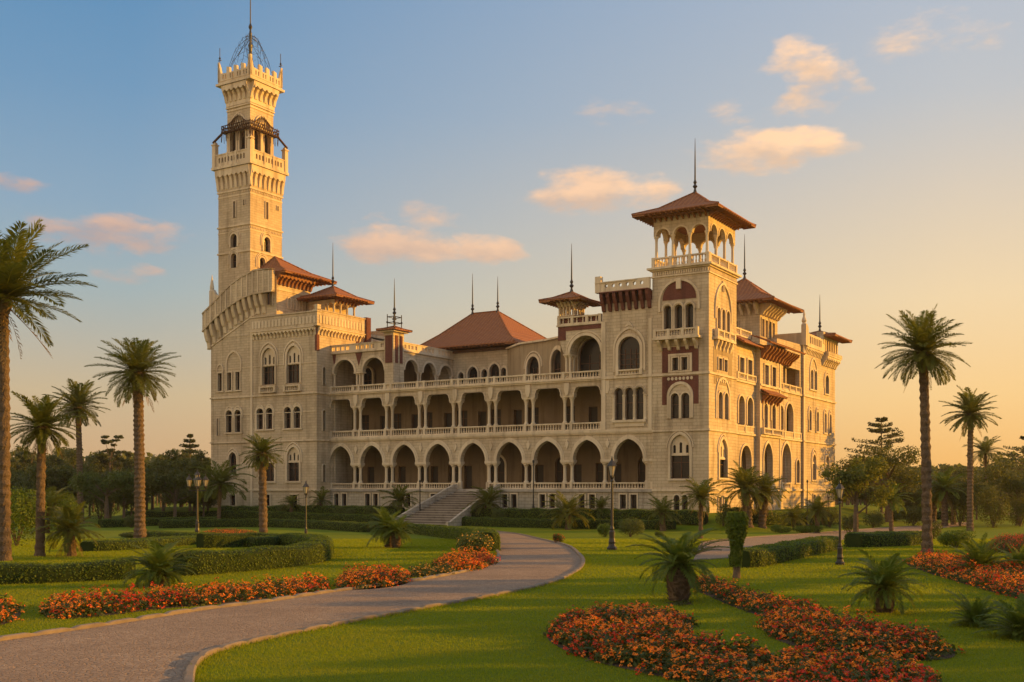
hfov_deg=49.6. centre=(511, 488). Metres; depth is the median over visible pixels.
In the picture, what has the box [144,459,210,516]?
broadleaf tree
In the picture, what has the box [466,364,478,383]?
window
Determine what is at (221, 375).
window
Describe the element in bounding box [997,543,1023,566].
palm tree
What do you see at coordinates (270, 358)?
window
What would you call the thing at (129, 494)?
broadleaf tree
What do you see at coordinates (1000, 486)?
broadleaf tree
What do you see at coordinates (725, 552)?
path
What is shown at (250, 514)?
hedge
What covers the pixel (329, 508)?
hedge
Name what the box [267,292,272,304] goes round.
window
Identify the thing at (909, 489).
broadleaf tree
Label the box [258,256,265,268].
window
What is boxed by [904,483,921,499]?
broadleaf tree
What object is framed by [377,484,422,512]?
palm tree
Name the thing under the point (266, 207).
window
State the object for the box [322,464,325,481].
window
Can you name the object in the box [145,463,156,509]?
broadleaf tree
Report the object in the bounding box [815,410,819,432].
window
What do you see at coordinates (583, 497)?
window
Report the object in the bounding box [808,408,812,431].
window
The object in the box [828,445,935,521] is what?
broadleaf tree
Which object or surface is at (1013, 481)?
broadleaf tree
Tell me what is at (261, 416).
window
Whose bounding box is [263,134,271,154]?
window
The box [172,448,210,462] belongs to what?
broadleaf tree
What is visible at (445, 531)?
hedge
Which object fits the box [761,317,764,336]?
window
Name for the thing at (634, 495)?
window
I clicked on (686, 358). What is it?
window
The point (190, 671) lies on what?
kerb
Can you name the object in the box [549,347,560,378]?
window
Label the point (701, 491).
palm tree
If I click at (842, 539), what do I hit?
kerb
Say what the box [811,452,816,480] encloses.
window
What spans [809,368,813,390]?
window
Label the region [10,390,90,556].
palm tree
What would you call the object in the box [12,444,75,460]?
broadleaf tree
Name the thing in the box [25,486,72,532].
palm tree
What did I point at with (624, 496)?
window
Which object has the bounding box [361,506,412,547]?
palm tree
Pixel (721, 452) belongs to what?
window
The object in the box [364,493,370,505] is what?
window
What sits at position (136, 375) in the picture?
palm tree
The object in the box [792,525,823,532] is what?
shrub
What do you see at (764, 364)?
window
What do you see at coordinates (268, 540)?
hedge
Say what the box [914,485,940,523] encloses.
palm tree
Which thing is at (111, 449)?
umbrella pine
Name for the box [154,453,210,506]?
broadleaf tree
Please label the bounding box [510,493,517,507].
window
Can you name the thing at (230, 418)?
window
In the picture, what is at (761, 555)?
hedge
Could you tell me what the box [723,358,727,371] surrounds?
window
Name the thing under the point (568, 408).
window
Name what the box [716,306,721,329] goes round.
window
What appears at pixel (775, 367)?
window
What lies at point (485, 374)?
window
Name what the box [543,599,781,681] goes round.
flower bed
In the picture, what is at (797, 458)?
window
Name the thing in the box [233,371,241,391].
window
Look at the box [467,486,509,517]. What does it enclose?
palm tree
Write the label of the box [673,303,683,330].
window
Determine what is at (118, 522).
hedge
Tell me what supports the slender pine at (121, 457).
on the lawn at (1007, 527)
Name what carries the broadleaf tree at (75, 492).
on the lawn at (1007, 527)
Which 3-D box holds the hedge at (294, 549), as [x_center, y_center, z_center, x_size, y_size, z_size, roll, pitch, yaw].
[-9.569,2.303,42.567,5.604,1.071,21.505,0,0,-14]
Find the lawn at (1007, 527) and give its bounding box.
[0,497,1023,681]
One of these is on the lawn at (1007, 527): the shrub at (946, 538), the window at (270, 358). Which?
the shrub at (946, 538)
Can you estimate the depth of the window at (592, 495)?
119.07 m
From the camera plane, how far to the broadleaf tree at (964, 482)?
119.78 m
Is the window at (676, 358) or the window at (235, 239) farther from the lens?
the window at (235, 239)
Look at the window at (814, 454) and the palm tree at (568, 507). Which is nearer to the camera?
the palm tree at (568, 507)
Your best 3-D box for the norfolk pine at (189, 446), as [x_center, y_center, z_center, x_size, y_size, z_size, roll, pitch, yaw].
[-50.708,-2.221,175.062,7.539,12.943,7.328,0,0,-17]
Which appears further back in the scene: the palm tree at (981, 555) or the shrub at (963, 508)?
the shrub at (963, 508)
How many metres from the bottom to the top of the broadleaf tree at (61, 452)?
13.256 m
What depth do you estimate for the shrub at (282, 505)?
132.50 m
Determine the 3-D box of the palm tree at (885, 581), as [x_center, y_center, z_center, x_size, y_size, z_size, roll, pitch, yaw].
[7.457,1.905,22.367,1.817,1.389,1.813,0,0,-15]
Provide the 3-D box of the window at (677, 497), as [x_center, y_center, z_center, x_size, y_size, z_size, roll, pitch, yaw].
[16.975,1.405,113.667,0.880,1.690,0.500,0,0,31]
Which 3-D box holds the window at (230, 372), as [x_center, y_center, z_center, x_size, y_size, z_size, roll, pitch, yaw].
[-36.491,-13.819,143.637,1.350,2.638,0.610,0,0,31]
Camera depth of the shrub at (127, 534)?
80.32 m
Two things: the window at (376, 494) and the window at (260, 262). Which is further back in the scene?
the window at (260, 262)
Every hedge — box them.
[0,558,135,584]
[79,535,196,551]
[97,516,216,527]
[125,510,380,522]
[147,530,279,546]
[158,518,374,531]
[172,532,333,575]
[221,505,404,516]
[370,521,500,550]
[461,516,675,529]
[462,507,708,523]
[728,535,842,567]
[730,507,823,524]
[843,530,921,547]
[895,510,950,519]
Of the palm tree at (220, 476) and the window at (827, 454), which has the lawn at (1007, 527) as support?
the palm tree at (220, 476)
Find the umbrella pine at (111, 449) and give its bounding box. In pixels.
[100,435,123,471]
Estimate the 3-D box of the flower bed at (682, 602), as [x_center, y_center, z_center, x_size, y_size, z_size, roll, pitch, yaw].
[3.633,2.484,24.062,0.626,0.090,1.111,0,0,12]
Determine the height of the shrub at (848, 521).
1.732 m
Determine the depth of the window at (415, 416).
136.39 m
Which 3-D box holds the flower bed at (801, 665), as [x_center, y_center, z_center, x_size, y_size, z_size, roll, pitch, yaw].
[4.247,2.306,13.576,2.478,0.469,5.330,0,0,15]
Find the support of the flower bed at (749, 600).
on the lawn at (1007, 527)
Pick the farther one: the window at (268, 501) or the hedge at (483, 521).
the window at (268, 501)
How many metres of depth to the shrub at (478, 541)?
43.06 m
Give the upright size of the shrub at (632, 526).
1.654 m
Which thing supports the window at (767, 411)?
in the palace
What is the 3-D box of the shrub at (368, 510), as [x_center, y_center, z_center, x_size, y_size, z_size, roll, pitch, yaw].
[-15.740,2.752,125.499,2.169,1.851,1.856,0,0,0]
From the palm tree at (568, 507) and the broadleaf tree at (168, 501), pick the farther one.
the broadleaf tree at (168, 501)
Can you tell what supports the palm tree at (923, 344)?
on the lawn at (1007, 527)
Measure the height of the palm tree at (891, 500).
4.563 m
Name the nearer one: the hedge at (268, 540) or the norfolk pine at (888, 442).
the hedge at (268, 540)
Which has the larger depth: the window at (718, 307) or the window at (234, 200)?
the window at (234, 200)
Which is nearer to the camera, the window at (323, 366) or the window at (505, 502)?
the window at (505, 502)
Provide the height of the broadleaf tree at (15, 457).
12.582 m
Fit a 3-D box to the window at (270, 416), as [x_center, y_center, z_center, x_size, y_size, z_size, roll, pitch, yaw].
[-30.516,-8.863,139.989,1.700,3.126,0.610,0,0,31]
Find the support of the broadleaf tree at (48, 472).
on the lawn at (1007, 527)
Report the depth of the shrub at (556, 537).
62.05 m
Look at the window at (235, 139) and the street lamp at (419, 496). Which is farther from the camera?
the window at (235, 139)
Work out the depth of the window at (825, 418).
147.04 m
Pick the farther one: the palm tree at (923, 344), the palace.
the palace
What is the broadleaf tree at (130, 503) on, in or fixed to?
on the lawn at (1007, 527)
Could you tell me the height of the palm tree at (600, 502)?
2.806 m
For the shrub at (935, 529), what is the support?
on the lawn at (1007, 527)
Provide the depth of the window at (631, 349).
116.74 m
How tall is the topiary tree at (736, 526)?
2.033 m
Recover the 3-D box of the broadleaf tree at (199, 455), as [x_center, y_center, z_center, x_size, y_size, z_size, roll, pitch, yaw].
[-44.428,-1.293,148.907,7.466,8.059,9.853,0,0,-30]
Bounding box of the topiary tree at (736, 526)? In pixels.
[724,511,748,578]
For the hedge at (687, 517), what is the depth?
110.58 m
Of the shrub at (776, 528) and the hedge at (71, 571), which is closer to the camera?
the hedge at (71, 571)
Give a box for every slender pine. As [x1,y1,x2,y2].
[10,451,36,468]
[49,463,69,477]
[98,449,125,510]
[102,450,126,509]
[121,451,145,510]
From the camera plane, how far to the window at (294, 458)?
138.03 m
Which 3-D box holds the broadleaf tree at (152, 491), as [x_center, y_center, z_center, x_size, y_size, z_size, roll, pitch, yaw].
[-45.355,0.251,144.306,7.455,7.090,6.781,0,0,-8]
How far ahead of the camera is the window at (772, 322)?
139.55 m
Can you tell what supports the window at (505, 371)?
in the palace
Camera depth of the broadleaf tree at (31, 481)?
142.83 m
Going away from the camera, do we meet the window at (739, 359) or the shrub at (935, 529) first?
the shrub at (935, 529)
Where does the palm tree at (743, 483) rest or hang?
on the lawn at (1007, 527)
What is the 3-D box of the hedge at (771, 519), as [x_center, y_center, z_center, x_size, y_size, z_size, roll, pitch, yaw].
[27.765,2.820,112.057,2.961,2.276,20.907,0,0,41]
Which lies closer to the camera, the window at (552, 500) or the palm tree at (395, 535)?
the palm tree at (395, 535)
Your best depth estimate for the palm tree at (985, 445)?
167.94 m
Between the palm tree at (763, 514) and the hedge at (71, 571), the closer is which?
the hedge at (71, 571)
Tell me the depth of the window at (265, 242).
152.19 m
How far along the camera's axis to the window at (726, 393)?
116.26 m
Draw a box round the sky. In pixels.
[0,0,1023,476]
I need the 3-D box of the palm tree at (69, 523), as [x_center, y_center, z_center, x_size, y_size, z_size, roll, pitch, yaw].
[-16.675,1.591,41.556,2.377,2.225,2.700,0,0,22]
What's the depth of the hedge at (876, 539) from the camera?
52.13 m
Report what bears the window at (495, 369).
in the palace
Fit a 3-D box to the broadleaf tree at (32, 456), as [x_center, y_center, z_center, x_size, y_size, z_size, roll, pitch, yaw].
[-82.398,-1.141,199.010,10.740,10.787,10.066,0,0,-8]
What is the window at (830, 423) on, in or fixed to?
in the palace
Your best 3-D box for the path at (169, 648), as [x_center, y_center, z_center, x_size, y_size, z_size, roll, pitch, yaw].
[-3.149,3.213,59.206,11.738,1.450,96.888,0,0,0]
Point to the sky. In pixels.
(873, 150)
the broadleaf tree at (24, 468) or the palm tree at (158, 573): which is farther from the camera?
the broadleaf tree at (24, 468)
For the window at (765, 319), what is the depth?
137.66 m
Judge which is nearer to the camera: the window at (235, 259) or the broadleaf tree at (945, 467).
the window at (235, 259)
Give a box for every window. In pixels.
[216,372,223,392]
[216,418,218,434]
[224,408,232,433]
[225,371,233,391]
[227,450,238,475]
[229,132,236,151]
[229,232,238,247]
[229,493,236,504]
[230,252,237,267]
[232,200,235,217]
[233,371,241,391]
[233,408,242,433]
[238,129,246,157]
[253,130,261,151]
[255,406,264,430]
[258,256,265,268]
[260,345,276,384]
[262,235,271,252]
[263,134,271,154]
[264,406,274,430]
[265,201,268,218]
[266,445,275,482]
[266,494,270,505]
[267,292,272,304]
[282,405,291,429]
[285,343,301,383]
[285,444,300,482]
[290,494,298,505]
[291,404,302,429]
[322,366,325,385]
[322,409,325,430]
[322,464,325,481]
[333,492,339,505]
[341,492,347,505]
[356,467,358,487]
[361,366,373,389]
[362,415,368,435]
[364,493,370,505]
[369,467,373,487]
[372,493,378,505]
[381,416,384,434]
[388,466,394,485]
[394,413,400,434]
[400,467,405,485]
[405,493,411,505]
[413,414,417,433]
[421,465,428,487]
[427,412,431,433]
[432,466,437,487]
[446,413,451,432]
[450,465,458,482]
[457,370,465,383]
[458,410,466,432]
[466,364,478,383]
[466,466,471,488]
[480,367,487,382]
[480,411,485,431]
[487,455,506,487]
[488,361,500,381]
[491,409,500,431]
[499,365,507,381]
[501,493,508,507]
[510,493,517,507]
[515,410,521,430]
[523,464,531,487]
[525,354,540,379]
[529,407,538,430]
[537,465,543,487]
[538,493,546,507]
[548,493,556,507]
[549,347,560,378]
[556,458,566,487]
[566,406,574,429]
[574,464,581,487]
[577,337,600,376]
[578,493,585,507]
[588,493,596,507]
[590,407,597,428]
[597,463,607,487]
[613,386,623,419]
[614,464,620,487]
[615,333,642,371]
[619,493,627,508]
[623,385,635,419]
[629,493,637,508]
[633,385,645,418]
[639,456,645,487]
[662,304,672,331]
[667,431,692,480]
[669,392,679,418]
[671,356,679,370]
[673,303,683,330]
[673,494,680,509]
[680,355,688,369]
[680,391,690,417]
[681,494,688,509]
[684,302,694,329]
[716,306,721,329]
[717,356,722,370]
[717,390,723,418]
[717,496,721,510]
[718,436,728,479]
[721,308,725,330]
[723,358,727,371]
[723,392,728,419]
[726,310,730,331]
[738,355,744,377]
[746,358,752,378]
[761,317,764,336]
[763,363,769,387]
[763,403,768,427]
[765,319,767,337]
[768,320,771,338]
[771,365,776,389]
[771,403,775,428]
[772,322,774,338]
[795,458,800,483]
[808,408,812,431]
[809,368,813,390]
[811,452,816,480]
[814,369,817,391]
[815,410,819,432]
[823,412,827,433]
[824,374,829,395]
[825,453,829,481]
[828,413,832,434]
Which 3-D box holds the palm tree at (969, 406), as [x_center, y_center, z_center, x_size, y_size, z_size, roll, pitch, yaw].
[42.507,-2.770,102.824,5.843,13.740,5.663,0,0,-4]
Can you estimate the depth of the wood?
306.03 m
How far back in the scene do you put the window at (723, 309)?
115.44 m
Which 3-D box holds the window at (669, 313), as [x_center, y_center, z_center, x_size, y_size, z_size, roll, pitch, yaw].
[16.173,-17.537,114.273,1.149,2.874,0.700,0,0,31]
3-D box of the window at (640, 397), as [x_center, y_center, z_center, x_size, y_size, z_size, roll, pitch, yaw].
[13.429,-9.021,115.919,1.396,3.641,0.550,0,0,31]
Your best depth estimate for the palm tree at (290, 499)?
131.31 m
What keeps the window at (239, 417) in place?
in the palace
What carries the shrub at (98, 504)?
on the lawn at (1007, 527)
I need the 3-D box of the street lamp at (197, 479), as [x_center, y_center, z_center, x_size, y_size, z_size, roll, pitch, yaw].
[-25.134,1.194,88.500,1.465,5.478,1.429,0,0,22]
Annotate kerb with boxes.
[0,549,499,640]
[183,531,584,681]
[693,525,966,559]
[701,522,962,541]
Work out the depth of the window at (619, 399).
117.34 m
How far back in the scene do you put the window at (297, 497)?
137.64 m
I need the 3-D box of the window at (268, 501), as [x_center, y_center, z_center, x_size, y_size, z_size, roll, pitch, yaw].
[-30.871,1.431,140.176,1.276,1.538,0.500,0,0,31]
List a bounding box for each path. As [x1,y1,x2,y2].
[0,532,580,681]
[694,522,966,558]
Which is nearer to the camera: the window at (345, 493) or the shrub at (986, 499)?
the shrub at (986, 499)
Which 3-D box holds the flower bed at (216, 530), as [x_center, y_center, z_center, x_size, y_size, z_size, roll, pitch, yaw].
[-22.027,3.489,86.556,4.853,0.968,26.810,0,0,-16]
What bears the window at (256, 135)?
in the palace
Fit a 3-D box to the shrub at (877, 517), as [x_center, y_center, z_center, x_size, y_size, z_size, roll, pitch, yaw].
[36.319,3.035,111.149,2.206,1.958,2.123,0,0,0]
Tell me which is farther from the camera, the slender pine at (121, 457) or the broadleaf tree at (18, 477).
the slender pine at (121, 457)
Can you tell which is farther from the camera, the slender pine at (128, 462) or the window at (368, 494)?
the slender pine at (128, 462)
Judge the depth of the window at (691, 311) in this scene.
113.23 m
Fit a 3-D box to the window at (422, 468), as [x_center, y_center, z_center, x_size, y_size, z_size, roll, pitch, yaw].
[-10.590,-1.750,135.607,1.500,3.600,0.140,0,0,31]
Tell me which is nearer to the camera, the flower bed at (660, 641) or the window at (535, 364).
the flower bed at (660, 641)
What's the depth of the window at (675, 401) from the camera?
113.95 m
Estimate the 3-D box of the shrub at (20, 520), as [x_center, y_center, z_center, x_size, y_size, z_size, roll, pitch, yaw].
[-24.004,1.356,53.588,2.686,3.036,2.626,0,0,0]
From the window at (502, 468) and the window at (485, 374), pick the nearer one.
the window at (502, 468)
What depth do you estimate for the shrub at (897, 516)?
130.71 m
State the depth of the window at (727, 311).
116.63 m
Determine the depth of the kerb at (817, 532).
96.61 m
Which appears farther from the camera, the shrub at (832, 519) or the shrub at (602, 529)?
the shrub at (832, 519)
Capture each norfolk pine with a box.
[177,434,199,459]
[839,416,921,512]
[975,436,1023,498]
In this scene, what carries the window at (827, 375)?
in the palace
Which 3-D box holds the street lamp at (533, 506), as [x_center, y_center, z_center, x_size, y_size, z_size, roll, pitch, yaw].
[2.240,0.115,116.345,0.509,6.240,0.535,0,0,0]
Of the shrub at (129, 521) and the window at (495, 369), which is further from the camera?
the window at (495, 369)
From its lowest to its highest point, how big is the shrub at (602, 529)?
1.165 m
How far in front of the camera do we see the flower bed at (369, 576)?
28.61 m
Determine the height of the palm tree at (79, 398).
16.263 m
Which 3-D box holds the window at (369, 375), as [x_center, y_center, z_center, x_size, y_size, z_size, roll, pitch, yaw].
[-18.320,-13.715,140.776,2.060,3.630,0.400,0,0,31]
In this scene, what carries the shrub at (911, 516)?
on the lawn at (1007, 527)
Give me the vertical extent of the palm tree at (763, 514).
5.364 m
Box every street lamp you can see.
[186,469,208,531]
[303,481,308,533]
[419,480,420,510]
[532,460,534,508]
[607,457,616,549]
[806,480,808,525]
[835,481,844,564]
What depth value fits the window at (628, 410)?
116.71 m
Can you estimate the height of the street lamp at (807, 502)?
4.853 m
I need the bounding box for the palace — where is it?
[202,0,852,525]
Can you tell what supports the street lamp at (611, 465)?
on the lawn at (1007, 527)
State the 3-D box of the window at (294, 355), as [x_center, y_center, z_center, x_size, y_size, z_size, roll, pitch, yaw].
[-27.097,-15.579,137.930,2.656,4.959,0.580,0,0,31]
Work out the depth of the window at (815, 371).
143.49 m
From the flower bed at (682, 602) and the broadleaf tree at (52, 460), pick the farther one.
the broadleaf tree at (52, 460)
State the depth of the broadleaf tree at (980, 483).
165.39 m
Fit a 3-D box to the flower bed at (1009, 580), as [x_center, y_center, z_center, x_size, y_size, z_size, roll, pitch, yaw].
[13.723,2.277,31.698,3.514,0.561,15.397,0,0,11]
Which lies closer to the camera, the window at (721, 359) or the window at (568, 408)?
the window at (721, 359)
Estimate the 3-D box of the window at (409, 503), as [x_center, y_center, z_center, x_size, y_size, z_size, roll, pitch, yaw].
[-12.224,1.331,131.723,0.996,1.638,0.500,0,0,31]
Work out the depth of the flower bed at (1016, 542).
46.96 m
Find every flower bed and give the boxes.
[0,593,28,625]
[38,567,329,618]
[204,528,252,533]
[331,562,412,589]
[406,561,458,576]
[429,546,500,570]
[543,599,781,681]
[664,599,692,605]
[692,574,832,616]
[753,599,965,661]
[757,642,941,681]
[903,550,1023,598]
[986,533,1023,552]
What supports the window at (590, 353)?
in the palace
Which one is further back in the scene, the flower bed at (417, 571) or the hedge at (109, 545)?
the hedge at (109, 545)
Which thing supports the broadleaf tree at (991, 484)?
on the lawn at (1007, 527)
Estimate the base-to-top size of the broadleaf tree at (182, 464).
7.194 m
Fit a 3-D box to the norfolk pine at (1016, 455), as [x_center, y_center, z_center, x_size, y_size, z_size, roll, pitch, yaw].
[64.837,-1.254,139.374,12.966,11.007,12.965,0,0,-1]
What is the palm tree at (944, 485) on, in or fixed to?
on the lawn at (1007, 527)
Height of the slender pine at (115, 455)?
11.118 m
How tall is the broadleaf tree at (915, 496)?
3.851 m
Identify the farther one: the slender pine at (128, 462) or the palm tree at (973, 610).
the slender pine at (128, 462)
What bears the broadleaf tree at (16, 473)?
on the lawn at (1007, 527)
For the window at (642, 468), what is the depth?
120.54 m
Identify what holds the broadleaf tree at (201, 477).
on the lawn at (1007, 527)
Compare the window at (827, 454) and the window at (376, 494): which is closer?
the window at (376, 494)
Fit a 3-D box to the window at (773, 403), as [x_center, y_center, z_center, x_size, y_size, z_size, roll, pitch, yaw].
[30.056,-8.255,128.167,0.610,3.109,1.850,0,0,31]
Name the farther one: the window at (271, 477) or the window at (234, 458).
the window at (234, 458)
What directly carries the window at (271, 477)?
in the palace
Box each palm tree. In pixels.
[0,218,97,560]
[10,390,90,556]
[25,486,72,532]
[30,501,105,556]
[41,378,109,523]
[85,337,180,537]
[117,537,199,588]
[187,460,255,518]
[239,433,286,532]
[278,494,302,511]
[308,486,336,507]
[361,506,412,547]
[376,514,417,547]
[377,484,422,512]
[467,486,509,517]
[539,490,594,529]
[585,495,615,518]
[626,527,734,600]
[641,493,684,530]
[678,476,728,537]
[716,460,775,527]
[741,472,788,528]
[774,503,808,529]
[793,492,835,532]
[837,549,929,614]
[867,483,913,530]
[874,304,971,552]
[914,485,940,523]
[916,466,966,525]
[938,385,1001,530]
[944,588,1005,628]
[947,532,1023,572]
[962,436,1006,512]
[972,592,1023,641]
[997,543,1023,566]
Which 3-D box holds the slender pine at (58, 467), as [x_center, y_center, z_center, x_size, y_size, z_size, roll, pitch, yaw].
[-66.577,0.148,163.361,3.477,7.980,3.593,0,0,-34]
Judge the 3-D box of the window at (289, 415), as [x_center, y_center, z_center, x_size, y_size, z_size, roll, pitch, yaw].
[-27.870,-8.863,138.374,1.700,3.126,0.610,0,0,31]
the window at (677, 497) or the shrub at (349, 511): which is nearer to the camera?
the window at (677, 497)
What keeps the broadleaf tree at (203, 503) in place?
on the lawn at (1007, 527)
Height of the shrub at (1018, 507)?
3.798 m
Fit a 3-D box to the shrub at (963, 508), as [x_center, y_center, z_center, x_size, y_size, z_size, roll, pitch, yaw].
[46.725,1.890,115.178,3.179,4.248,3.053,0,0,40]
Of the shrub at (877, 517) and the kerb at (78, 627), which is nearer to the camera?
the kerb at (78, 627)
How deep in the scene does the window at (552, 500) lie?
121.57 m
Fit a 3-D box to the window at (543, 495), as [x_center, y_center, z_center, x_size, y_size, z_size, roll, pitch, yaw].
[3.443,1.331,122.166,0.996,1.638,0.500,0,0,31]
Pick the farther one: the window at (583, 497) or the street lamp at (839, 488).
the window at (583, 497)
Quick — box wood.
[16,450,1023,502]
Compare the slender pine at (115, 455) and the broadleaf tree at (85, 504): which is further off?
the slender pine at (115, 455)
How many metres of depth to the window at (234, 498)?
143.35 m
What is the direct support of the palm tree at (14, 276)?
on the lawn at (1007, 527)
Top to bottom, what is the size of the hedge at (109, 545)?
0.872 m
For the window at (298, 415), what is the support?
in the palace
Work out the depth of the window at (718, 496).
113.82 m
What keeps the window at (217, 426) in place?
in the palace
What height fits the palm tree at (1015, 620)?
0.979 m
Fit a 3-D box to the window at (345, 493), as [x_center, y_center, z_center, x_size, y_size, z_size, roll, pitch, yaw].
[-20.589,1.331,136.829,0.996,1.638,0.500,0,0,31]
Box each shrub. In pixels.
[10,486,46,545]
[45,489,83,532]
[83,485,121,519]
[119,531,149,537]
[123,514,134,527]
[276,503,289,510]
[332,507,355,513]
[364,504,378,514]
[456,531,493,553]
[553,533,564,542]
[597,523,610,536]
[617,517,644,536]
[715,502,730,525]
[770,525,791,532]
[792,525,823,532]
[819,508,841,527]
[841,514,852,531]
[862,509,885,527]
[884,510,902,521]
[901,506,921,525]
[922,520,942,538]
[937,528,975,547]
[947,487,977,525]
[976,483,1010,527]
[1005,491,1023,525]
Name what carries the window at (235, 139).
in the palace
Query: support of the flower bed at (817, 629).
on the lawn at (1007, 527)
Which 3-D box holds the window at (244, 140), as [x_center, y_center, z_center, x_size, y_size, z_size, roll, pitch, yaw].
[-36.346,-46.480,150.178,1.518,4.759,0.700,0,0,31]
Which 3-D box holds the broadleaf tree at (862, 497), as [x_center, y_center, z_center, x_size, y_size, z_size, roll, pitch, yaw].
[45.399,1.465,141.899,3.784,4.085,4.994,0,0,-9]
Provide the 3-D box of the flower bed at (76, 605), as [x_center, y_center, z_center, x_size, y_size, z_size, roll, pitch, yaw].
[-6.955,2.246,24.999,2.779,0.573,8.423,0,0,37]
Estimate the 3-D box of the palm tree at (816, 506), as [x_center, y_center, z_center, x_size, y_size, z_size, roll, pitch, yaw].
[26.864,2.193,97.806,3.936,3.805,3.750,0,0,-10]
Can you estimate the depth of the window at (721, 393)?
114.67 m
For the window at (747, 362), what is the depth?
123.15 m
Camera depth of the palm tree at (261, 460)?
69.55 m
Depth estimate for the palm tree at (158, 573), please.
28.11 m
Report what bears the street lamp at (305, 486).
on the lawn at (1007, 527)
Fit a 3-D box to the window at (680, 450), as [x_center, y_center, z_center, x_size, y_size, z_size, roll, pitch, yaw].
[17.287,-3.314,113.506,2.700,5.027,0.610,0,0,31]
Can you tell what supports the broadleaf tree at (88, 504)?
on the lawn at (1007, 527)
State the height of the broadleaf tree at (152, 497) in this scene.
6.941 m
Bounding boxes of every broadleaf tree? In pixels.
[10,450,22,470]
[10,461,32,474]
[10,467,28,489]
[10,470,30,514]
[11,463,71,501]
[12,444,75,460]
[12,470,56,486]
[27,453,73,465]
[30,479,77,506]
[32,466,92,513]
[45,449,107,474]
[52,447,105,466]
[59,488,89,508]
[66,467,147,518]
[75,494,92,515]
[99,470,149,517]
[118,490,149,515]
[122,460,164,509]
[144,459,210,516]
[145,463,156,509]
[147,464,187,510]
[154,448,208,506]
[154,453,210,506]
[159,483,221,511]
[165,458,213,511]
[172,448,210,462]
[186,487,217,516]
[191,475,236,510]
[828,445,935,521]
[850,484,879,513]
[875,481,919,512]
[881,490,902,507]
[900,490,921,510]
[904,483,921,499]
[931,467,973,483]
[931,477,985,524]
[940,464,983,508]
[960,458,1023,525]
[973,476,1002,513]
[975,482,997,519]
[976,479,1015,515]
[1000,494,1023,505]
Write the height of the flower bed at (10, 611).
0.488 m
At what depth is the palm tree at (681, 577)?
24.42 m
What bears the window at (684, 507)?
in the palace
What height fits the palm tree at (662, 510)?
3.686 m
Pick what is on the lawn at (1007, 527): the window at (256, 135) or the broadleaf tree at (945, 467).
the broadleaf tree at (945, 467)
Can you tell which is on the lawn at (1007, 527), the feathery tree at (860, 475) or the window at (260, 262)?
the feathery tree at (860, 475)
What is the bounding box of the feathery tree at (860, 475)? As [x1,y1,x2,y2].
[818,455,896,531]
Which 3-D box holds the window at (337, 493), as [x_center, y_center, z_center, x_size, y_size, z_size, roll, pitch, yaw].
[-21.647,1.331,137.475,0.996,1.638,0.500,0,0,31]
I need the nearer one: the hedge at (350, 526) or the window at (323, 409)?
the hedge at (350, 526)
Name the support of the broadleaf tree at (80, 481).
on the lawn at (1007, 527)
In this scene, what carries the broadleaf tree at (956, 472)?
on the lawn at (1007, 527)
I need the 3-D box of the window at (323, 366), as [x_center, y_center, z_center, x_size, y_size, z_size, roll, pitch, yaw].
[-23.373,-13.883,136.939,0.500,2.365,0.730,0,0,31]
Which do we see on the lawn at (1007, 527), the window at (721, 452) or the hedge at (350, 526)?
the hedge at (350, 526)
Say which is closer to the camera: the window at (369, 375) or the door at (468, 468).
the door at (468, 468)
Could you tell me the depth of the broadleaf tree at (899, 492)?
142.34 m
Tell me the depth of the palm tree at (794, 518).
105.57 m

